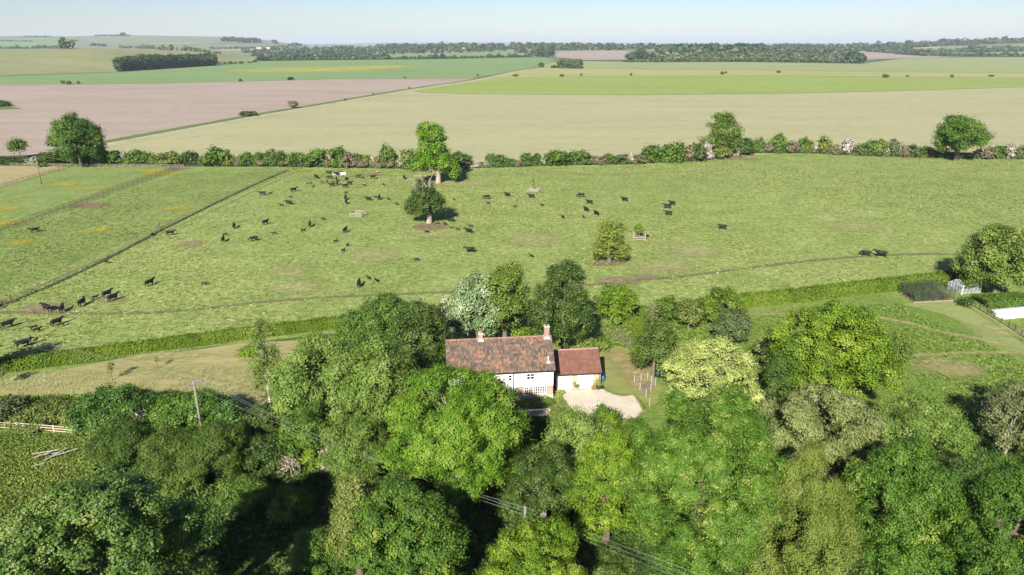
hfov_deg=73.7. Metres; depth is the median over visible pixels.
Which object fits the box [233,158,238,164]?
hawthorn bush
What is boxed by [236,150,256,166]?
hedgerow bush
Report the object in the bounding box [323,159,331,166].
hawthorn bush
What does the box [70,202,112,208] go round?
ground patch
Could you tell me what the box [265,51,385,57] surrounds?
woodland
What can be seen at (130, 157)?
hedgerow bush
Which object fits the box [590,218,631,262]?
pollard tree
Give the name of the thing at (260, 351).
birch tree
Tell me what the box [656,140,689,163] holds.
hedgerow bush
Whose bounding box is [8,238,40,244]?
flower patch
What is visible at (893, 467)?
hornbeam tree
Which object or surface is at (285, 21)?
sky
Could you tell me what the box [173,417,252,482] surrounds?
yew bush
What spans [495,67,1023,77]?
field
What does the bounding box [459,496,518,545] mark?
woodland floor
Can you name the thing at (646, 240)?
ground patch
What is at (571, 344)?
lawn
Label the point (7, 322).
cow
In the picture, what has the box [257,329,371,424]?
willow tree
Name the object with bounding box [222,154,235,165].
hedgerow bush
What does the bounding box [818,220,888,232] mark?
ground patch
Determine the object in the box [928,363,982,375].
ground patch
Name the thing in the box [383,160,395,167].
hawthorn bush
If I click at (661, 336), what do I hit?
plum tree
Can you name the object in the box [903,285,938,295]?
fruit bush row
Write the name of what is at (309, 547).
ivy mound
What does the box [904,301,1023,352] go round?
lawn
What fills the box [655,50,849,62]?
plantation
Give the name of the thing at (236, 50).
field
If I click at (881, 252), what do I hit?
bull
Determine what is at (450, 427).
ash tree
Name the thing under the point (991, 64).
field
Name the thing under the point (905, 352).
hawthorn bush
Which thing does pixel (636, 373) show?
ground patch
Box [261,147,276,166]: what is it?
hedgerow bush
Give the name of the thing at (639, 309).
hedge
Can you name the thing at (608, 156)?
hedgerow bush
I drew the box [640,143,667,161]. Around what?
hedgerow bush
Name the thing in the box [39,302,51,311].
cow
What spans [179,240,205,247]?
ground patch
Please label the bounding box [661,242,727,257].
ground patch
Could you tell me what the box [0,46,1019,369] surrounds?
ground
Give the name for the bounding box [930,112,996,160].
oak tree
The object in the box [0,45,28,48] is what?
tree line
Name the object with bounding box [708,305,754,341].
pear tree
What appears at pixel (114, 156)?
hedgerow bush
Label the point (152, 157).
hedgerow bush
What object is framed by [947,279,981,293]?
greenhouse
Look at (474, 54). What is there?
field
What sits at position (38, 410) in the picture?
bramble bush
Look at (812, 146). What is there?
hedgerow bush
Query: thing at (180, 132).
field margin
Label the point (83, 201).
rail fence
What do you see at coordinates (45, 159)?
hedgerow bush
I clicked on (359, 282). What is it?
cow
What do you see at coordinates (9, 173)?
paddock
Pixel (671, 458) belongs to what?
chestnut tree
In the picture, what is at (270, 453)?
elder bush
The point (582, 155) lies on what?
hedgerow bush
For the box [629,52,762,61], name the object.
terrain
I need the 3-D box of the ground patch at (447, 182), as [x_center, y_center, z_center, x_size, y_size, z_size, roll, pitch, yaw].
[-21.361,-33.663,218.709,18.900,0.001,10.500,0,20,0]
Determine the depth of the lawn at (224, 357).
92.17 m
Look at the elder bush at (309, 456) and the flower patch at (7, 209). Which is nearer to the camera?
the elder bush at (309, 456)
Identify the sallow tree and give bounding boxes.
[271,399,339,466]
[315,412,390,483]
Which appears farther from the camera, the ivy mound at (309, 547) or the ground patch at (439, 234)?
the ground patch at (439, 234)
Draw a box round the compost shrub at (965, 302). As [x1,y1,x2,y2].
[956,296,979,307]
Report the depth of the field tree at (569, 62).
1232.51 m
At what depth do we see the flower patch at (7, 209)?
183.72 m
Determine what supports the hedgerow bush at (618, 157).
on the ground at (68, 162)
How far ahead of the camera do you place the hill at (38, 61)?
1299.45 m
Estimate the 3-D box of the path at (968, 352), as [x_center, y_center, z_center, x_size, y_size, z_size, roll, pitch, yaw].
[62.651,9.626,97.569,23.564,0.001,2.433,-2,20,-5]
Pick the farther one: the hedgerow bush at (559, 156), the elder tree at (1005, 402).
the hedgerow bush at (559, 156)
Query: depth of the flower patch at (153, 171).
236.81 m
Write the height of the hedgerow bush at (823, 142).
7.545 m
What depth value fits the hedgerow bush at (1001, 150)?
262.72 m
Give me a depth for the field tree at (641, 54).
1655.45 m
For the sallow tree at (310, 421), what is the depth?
68.94 m
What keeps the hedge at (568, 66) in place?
on the field at (545, 72)
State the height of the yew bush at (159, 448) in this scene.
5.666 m
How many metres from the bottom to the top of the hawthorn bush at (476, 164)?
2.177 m
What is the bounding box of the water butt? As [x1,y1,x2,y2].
[600,374,604,381]
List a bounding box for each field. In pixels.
[0,41,77,47]
[0,57,552,83]
[0,78,474,155]
[71,87,1023,167]
[151,42,258,43]
[218,49,281,50]
[243,50,288,55]
[269,52,543,58]
[416,76,1023,94]
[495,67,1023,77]
[544,57,1023,72]
[556,50,627,59]
[858,51,943,58]
[913,46,940,48]
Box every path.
[0,253,958,314]
[20,172,294,293]
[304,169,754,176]
[750,312,1023,350]
[912,350,1023,356]
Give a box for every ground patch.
[0,369,112,390]
[19,301,75,313]
[24,381,185,395]
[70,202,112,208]
[96,297,131,302]
[114,349,209,360]
[116,363,232,380]
[174,368,263,395]
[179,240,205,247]
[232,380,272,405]
[236,345,274,361]
[264,265,312,277]
[266,280,329,294]
[343,248,400,261]
[408,229,462,238]
[412,222,446,229]
[421,179,466,184]
[433,180,498,186]
[505,233,565,246]
[585,260,625,265]
[591,276,642,284]
[603,349,632,363]
[612,360,651,378]
[621,259,700,273]
[624,238,654,242]
[627,377,653,387]
[628,273,661,279]
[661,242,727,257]
[728,157,759,159]
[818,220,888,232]
[902,356,989,378]
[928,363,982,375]
[969,322,1023,337]
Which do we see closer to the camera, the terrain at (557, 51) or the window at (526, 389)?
the window at (526, 389)
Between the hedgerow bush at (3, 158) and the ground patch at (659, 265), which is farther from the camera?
the hedgerow bush at (3, 158)
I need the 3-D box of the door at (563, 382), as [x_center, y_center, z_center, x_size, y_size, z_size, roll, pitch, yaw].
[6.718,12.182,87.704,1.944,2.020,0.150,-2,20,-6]
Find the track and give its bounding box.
[75,58,557,149]
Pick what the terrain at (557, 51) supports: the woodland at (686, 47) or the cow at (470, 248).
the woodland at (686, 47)
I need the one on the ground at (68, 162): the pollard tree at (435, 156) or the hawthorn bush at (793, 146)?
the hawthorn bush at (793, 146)
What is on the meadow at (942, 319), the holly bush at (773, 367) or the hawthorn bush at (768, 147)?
the holly bush at (773, 367)
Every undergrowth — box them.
[7,155,24,161]
[85,159,406,168]
[87,414,1023,574]
[238,503,331,574]
[255,53,532,60]
[479,156,706,167]
[623,60,656,61]
[657,61,860,63]
[757,146,1023,159]
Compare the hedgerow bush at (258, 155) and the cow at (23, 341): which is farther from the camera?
the hedgerow bush at (258, 155)
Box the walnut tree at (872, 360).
[763,296,907,399]
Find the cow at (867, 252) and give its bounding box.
[858,250,871,255]
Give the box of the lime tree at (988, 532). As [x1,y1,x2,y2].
[935,448,1023,574]
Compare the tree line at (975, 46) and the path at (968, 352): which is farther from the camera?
the tree line at (975, 46)
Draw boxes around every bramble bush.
[0,393,30,426]
[1,393,85,436]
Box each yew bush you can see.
[80,413,156,472]
[132,421,194,479]
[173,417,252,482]
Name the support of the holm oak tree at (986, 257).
on the grass at (654, 414)
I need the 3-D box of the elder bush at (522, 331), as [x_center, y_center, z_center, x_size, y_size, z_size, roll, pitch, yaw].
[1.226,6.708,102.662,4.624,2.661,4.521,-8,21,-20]
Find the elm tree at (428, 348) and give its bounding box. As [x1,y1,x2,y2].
[387,297,453,376]
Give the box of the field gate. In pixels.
[0,295,12,303]
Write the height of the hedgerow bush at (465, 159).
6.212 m
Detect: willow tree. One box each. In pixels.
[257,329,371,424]
[331,326,420,440]
[540,402,615,476]
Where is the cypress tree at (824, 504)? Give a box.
[744,437,864,574]
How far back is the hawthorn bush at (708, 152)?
258.93 m
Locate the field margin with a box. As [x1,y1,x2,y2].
[71,70,524,151]
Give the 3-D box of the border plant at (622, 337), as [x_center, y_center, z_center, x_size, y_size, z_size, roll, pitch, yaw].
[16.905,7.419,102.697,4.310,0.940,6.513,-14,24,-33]
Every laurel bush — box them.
[61,381,161,435]
[146,385,232,432]
[206,397,249,428]
[235,341,254,359]
[575,332,613,350]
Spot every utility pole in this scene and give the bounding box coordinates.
[35,156,41,183]
[183,378,203,425]
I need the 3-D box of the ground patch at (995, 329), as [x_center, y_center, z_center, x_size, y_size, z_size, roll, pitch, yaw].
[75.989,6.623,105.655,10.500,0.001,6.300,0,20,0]
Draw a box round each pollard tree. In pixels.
[401,171,447,223]
[406,120,462,183]
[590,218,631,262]
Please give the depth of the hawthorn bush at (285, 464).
69.04 m
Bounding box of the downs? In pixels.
[0,35,312,53]
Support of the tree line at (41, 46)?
on the downs
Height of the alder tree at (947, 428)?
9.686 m
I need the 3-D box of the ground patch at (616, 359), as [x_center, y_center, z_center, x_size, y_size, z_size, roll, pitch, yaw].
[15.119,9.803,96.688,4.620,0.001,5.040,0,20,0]
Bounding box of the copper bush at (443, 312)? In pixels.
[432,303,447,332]
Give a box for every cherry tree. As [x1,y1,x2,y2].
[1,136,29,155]
[527,256,597,348]
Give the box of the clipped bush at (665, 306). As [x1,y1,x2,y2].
[653,293,680,321]
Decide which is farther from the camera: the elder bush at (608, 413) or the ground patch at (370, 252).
the ground patch at (370, 252)
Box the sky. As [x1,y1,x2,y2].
[0,0,1023,43]
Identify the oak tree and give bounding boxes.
[478,260,532,336]
[696,110,749,155]
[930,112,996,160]
[947,223,1023,292]
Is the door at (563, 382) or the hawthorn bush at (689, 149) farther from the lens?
the hawthorn bush at (689, 149)
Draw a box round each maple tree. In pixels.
[332,290,433,352]
[476,510,588,574]
[565,424,650,545]
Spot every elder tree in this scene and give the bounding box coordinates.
[320,463,380,574]
[974,376,1023,457]
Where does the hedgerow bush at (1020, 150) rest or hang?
on the pasture
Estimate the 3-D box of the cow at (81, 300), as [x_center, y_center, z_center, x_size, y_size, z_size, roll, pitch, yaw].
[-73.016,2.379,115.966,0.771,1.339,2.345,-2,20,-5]
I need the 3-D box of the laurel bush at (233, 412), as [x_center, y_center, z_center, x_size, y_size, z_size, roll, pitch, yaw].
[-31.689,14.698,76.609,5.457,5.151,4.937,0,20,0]
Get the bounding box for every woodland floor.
[0,406,1019,574]
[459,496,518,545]
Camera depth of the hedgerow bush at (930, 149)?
265.62 m
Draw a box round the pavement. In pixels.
[557,387,600,391]
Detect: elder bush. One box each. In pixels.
[63,152,95,164]
[214,473,274,516]
[237,400,285,436]
[238,429,291,475]
[265,480,317,524]
[298,446,320,473]
[507,323,534,336]
[582,538,648,574]
[592,400,623,429]
[620,415,653,446]
[751,326,782,363]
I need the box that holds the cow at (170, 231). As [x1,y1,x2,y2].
[166,229,175,235]
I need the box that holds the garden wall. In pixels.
[515,408,550,416]
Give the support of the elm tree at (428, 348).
on the grass at (654, 414)
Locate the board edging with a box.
[970,306,1023,338]
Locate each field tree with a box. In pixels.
[534,45,545,53]
[545,46,555,56]
[556,60,567,64]
[565,59,573,65]
[571,58,583,65]
[624,52,636,59]
[634,49,649,59]
[648,51,655,59]
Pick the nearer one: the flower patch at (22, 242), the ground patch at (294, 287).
the ground patch at (294, 287)
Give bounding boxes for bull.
[873,249,887,257]
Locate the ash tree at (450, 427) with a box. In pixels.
[374,362,534,504]
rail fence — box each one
[0,164,67,185]
[0,166,179,232]
[0,422,71,432]
[1,165,176,228]
[10,163,183,167]
[961,295,1023,336]
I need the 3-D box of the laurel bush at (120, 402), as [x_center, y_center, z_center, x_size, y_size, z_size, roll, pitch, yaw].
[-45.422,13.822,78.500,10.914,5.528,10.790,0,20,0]
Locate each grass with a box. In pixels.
[0,171,291,293]
[0,280,1023,438]
[0,393,157,425]
[3,170,286,304]
[556,394,576,413]
[599,317,736,366]
[604,388,646,420]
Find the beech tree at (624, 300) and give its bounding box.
[593,281,639,323]
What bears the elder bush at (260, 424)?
on the woodland floor at (970, 421)
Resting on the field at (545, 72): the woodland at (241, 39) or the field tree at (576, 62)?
the field tree at (576, 62)
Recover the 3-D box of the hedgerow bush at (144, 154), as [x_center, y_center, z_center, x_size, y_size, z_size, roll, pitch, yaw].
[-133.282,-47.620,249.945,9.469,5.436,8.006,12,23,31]
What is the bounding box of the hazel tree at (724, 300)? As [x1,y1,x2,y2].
[698,285,746,323]
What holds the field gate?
on the paddock at (34, 195)
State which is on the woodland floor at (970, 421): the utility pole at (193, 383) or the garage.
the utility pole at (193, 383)
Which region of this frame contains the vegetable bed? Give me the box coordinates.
[634,372,656,396]
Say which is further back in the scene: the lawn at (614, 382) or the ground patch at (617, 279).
the ground patch at (617, 279)
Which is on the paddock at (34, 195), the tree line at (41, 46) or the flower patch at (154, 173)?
the flower patch at (154, 173)
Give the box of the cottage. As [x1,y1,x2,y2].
[445,313,555,404]
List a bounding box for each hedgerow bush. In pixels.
[0,155,7,163]
[3,159,24,164]
[32,151,69,166]
[98,148,110,164]
[102,150,125,164]
[121,149,143,163]
[136,151,159,163]
[145,153,158,163]
[155,150,180,164]
[172,150,198,165]
[198,144,230,165]
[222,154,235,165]
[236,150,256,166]
[250,151,263,165]
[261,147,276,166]
[270,150,289,166]
[282,151,305,165]
[300,147,328,167]
[326,144,349,167]
[352,153,364,166]
[362,155,374,167]
[379,143,398,166]
[398,148,418,169]
[452,150,474,168]
[484,152,495,166]
[494,153,510,166]
[508,158,515,164]
[519,152,534,164]
[532,153,542,165]
[541,147,572,166]
[569,149,594,164]
[602,153,614,163]
[611,152,631,163]
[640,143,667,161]
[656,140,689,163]
[689,142,708,160]
[707,143,732,159]
[737,137,755,154]
[753,137,765,152]
[767,132,790,152]
[772,143,787,153]
[797,135,811,152]
[806,140,814,151]
[816,135,832,153]
[852,142,870,154]
[863,138,879,155]
[875,138,891,155]
[885,138,902,155]
[907,143,925,155]
[921,145,935,156]
[934,148,952,157]
[991,145,1009,158]
[1014,144,1023,156]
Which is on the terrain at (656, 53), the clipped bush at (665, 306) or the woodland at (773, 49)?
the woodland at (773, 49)
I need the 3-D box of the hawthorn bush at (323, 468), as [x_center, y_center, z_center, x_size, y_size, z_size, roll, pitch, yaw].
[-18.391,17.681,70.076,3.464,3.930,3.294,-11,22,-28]
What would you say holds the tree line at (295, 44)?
on the downs
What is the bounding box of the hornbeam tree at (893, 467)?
[840,426,978,574]
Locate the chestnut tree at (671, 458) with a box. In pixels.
[612,380,805,574]
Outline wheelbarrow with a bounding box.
[595,384,603,390]
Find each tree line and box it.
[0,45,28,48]
[31,45,46,48]
[47,37,75,48]
[89,43,106,46]
[95,34,129,35]
[119,45,137,47]
[138,44,155,48]
[210,45,289,48]
[288,42,361,45]
[777,43,874,48]
[830,45,902,50]
[854,36,1023,47]
[866,47,1023,56]
[882,46,932,52]
[905,37,1021,42]
[938,48,954,51]
[955,46,1023,51]
[970,43,986,47]
[991,45,1023,49]
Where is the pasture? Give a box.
[0,153,1023,366]
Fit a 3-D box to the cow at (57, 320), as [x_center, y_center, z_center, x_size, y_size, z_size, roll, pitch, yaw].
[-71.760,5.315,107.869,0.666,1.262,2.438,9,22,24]
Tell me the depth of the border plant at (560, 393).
86.25 m
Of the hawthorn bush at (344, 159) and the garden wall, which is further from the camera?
the hawthorn bush at (344, 159)
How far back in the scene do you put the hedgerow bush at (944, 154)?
264.80 m
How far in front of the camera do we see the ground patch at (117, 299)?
118.63 m
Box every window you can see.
[524,387,529,395]
[526,373,534,380]
[532,386,546,394]
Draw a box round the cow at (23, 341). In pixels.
[14,336,33,347]
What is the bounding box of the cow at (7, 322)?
[0,318,16,328]
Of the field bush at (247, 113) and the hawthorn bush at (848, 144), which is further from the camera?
the field bush at (247, 113)
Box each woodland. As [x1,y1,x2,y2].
[112,52,217,70]
[156,44,220,52]
[220,36,260,42]
[241,43,480,52]
[251,45,507,56]
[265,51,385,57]
[376,41,655,49]
[514,48,554,56]
[654,43,768,53]
[665,42,908,50]
[758,48,847,54]
[844,50,867,62]
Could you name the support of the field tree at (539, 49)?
on the field at (474, 54)
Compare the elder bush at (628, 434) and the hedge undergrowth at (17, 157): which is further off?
the hedge undergrowth at (17, 157)
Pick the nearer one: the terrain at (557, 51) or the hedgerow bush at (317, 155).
the hedgerow bush at (317, 155)
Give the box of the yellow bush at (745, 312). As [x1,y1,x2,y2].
[742,308,753,320]
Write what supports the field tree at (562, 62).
on the field at (545, 72)
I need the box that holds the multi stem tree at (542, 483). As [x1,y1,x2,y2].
[503,437,577,522]
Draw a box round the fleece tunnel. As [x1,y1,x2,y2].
[989,306,1023,318]
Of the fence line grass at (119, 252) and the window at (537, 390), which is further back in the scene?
the fence line grass at (119, 252)
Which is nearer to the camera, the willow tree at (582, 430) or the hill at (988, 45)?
the willow tree at (582, 430)
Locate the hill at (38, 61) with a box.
[0,48,266,74]
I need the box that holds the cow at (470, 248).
[463,246,474,250]
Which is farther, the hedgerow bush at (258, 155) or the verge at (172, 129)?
the verge at (172, 129)
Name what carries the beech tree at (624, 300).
on the grass at (654, 414)
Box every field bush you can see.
[0,100,13,105]
[238,111,252,116]
[287,101,298,107]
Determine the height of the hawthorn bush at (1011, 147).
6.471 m
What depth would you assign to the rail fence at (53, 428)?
77.84 m
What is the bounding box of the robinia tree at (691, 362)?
[657,334,770,408]
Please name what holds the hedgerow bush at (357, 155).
on the ground at (68, 162)
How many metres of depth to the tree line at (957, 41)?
3479.75 m
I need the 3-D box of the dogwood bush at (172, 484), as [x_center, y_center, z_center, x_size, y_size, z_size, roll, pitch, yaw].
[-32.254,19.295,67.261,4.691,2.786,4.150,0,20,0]
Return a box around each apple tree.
[637,301,660,322]
[673,297,706,328]
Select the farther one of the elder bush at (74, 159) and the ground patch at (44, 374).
the elder bush at (74, 159)
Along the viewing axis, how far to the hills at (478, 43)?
13775.22 m
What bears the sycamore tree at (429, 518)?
on the woodland floor at (970, 421)
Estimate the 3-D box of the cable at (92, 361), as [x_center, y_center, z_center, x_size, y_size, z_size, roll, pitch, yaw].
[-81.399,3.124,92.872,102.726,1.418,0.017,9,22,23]
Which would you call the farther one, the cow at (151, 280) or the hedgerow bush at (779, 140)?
the hedgerow bush at (779, 140)
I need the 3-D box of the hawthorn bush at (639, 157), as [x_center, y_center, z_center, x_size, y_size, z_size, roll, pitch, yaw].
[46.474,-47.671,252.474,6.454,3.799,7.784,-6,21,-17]
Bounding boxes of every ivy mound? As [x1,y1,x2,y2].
[286,523,350,574]
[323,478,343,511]
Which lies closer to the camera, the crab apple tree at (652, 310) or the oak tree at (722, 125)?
the crab apple tree at (652, 310)
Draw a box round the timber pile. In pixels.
[31,448,76,466]
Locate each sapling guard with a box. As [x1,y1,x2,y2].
[350,210,365,217]
[528,187,539,191]
[633,232,645,239]
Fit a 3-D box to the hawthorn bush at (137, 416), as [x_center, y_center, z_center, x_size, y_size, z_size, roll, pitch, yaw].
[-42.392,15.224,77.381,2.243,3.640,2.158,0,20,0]
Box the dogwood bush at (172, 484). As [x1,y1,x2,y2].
[158,467,206,500]
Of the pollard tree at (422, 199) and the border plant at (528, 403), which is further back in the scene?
the pollard tree at (422, 199)
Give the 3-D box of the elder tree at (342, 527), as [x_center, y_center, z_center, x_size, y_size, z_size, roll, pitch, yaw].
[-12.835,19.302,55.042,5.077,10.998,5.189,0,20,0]
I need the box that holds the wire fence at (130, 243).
[0,167,287,302]
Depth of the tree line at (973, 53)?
2331.47 m
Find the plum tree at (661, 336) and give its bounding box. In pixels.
[626,314,678,376]
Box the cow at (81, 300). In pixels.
[77,296,85,306]
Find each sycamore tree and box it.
[0,470,227,574]
[45,111,108,166]
[341,475,474,574]
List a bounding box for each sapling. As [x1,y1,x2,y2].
[0,366,7,385]
[103,360,116,379]
[631,221,645,236]
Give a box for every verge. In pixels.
[0,105,17,109]
[45,66,539,150]
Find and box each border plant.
[511,398,542,409]
[530,395,554,405]
[547,404,566,420]
[553,389,565,401]
[603,328,635,347]
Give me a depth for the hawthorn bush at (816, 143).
275.46 m
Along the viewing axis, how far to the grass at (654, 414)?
104.58 m
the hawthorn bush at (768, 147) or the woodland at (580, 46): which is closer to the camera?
the hawthorn bush at (768, 147)
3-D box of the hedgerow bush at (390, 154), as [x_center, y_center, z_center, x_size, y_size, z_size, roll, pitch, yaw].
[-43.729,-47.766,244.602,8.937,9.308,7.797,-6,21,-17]
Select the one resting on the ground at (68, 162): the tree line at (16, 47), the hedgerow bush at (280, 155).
the hedgerow bush at (280, 155)
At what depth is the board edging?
110.53 m
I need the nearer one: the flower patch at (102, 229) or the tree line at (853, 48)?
the flower patch at (102, 229)
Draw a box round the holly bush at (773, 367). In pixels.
[760,352,796,406]
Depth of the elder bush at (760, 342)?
92.38 m
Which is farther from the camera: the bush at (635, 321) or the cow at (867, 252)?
the cow at (867, 252)
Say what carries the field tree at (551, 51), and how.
on the ground at (68, 162)
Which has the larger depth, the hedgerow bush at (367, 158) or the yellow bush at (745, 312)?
the hedgerow bush at (367, 158)
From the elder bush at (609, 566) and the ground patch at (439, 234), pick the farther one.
the ground patch at (439, 234)
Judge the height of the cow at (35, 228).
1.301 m
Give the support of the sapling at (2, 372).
on the lawn at (224, 357)
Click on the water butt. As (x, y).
(602, 379)
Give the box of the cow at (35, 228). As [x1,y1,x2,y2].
[27,227,39,232]
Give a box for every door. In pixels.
[557,375,571,388]
[577,374,592,387]
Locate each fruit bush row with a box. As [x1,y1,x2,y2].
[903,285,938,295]
[908,288,944,297]
[911,291,949,301]
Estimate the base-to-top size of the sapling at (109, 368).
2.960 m
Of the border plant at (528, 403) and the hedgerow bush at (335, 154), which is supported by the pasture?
the hedgerow bush at (335, 154)
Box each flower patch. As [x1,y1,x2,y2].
[0,205,26,210]
[0,219,32,226]
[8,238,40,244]
[46,183,76,186]
[71,187,109,189]
[86,226,112,232]
[135,169,166,172]
[136,172,181,175]
[157,206,191,210]
[221,67,317,72]
[266,66,408,73]
[313,65,414,70]
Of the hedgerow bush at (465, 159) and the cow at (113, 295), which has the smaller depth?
the cow at (113, 295)
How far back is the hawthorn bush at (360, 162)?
243.17 m
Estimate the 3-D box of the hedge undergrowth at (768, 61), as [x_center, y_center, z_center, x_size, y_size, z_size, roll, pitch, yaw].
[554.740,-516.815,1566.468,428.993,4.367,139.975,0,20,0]
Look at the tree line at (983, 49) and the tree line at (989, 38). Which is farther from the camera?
the tree line at (989, 38)
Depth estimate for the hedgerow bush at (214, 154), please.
246.36 m
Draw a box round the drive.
[562,389,642,418]
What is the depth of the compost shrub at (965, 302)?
115.26 m
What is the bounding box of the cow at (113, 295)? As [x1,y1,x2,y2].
[106,291,119,301]
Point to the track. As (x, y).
(285, 111)
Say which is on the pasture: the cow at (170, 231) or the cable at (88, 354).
the cow at (170, 231)
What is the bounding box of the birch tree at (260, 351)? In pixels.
[244,317,281,402]
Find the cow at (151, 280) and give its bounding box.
[145,277,155,286]
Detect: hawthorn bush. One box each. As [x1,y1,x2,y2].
[123,406,147,418]
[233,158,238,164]
[257,158,264,165]
[276,453,306,476]
[317,443,344,473]
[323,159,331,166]
[339,152,358,167]
[356,160,366,166]
[373,153,385,167]
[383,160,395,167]
[470,162,479,166]
[515,160,521,166]
[589,155,606,164]
[626,153,633,163]
[630,154,647,163]
[682,144,694,160]
[703,140,712,159]
[731,146,740,155]
[761,142,773,152]
[785,139,800,151]
[813,141,818,151]
[828,143,843,154]
[839,138,855,154]
[887,328,922,365]
[897,144,911,156]
[972,146,997,158]
[1003,142,1016,158]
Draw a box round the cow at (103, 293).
[101,288,112,297]
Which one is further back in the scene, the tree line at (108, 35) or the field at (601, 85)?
the tree line at (108, 35)
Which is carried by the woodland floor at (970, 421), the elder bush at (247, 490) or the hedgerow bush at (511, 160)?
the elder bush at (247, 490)
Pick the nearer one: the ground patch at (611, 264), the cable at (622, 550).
the cable at (622, 550)
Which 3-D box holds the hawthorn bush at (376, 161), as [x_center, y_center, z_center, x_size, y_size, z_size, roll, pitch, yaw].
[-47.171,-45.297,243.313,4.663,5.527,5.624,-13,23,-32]
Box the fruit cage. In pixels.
[899,279,955,302]
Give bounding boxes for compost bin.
[655,369,660,377]
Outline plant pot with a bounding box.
[593,378,602,384]
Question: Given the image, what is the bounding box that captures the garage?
[553,347,601,389]
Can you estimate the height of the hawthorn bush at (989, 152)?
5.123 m
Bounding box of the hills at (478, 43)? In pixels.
[303,42,904,45]
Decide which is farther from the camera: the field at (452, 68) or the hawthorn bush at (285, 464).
the field at (452, 68)
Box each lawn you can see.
[0,341,298,410]
[553,341,590,348]
[598,344,660,403]
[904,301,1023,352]
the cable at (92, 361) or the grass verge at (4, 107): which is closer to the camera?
the cable at (92, 361)
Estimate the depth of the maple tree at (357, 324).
93.47 m
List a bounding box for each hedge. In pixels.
[0,315,343,373]
[550,65,582,68]
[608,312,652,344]
[631,296,702,317]
[731,268,969,307]
[969,291,1023,308]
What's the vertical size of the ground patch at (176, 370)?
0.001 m
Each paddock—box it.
[0,166,64,186]
[0,166,295,302]
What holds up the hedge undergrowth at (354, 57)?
on the ground at (68, 162)
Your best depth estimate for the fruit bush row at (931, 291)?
119.75 m
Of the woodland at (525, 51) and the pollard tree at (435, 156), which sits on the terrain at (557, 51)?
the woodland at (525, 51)
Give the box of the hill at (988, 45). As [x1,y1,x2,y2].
[877,43,1023,56]
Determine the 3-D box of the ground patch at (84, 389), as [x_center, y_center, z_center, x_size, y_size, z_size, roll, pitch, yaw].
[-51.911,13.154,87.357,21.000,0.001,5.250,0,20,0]
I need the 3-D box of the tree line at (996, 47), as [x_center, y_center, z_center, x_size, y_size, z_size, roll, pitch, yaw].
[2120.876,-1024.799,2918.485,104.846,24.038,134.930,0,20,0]
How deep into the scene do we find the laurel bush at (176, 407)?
75.96 m
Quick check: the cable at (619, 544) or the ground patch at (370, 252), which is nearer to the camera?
the cable at (619, 544)
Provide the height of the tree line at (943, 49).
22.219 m
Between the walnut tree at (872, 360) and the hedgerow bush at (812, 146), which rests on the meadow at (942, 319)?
the walnut tree at (872, 360)
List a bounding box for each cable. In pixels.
[0,338,183,382]
[1,333,187,376]
[7,333,198,378]
[194,378,522,510]
[194,387,518,505]
[204,380,523,514]
[530,509,697,573]
[530,513,682,573]
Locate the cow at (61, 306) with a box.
[58,302,64,312]
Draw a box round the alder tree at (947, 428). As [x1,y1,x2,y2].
[868,385,982,473]
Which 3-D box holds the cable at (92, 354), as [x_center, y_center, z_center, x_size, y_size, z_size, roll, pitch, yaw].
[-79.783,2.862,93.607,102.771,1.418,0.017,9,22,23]
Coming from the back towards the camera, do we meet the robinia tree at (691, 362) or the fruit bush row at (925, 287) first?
the fruit bush row at (925, 287)
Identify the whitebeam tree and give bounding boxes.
[439,268,511,337]
[755,380,891,484]
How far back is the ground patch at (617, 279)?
128.13 m
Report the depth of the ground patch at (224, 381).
89.75 m
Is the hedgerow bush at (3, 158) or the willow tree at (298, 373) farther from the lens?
the hedgerow bush at (3, 158)
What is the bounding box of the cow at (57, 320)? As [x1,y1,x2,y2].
[50,315,64,326]
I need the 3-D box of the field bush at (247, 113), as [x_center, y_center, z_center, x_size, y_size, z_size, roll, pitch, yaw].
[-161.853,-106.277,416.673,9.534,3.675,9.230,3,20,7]
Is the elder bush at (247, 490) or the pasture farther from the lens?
the pasture
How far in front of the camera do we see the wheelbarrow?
87.74 m
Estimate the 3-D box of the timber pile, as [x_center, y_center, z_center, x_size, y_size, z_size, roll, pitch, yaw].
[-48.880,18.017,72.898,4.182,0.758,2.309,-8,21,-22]
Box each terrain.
[302,46,848,57]
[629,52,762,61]
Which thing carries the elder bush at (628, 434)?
on the grass at (654, 414)
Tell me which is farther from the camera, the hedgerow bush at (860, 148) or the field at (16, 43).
the field at (16, 43)
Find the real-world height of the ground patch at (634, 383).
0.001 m
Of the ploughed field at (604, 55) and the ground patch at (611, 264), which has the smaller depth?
the ground patch at (611, 264)
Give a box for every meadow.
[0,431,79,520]
[742,302,1023,422]
[970,298,1023,342]

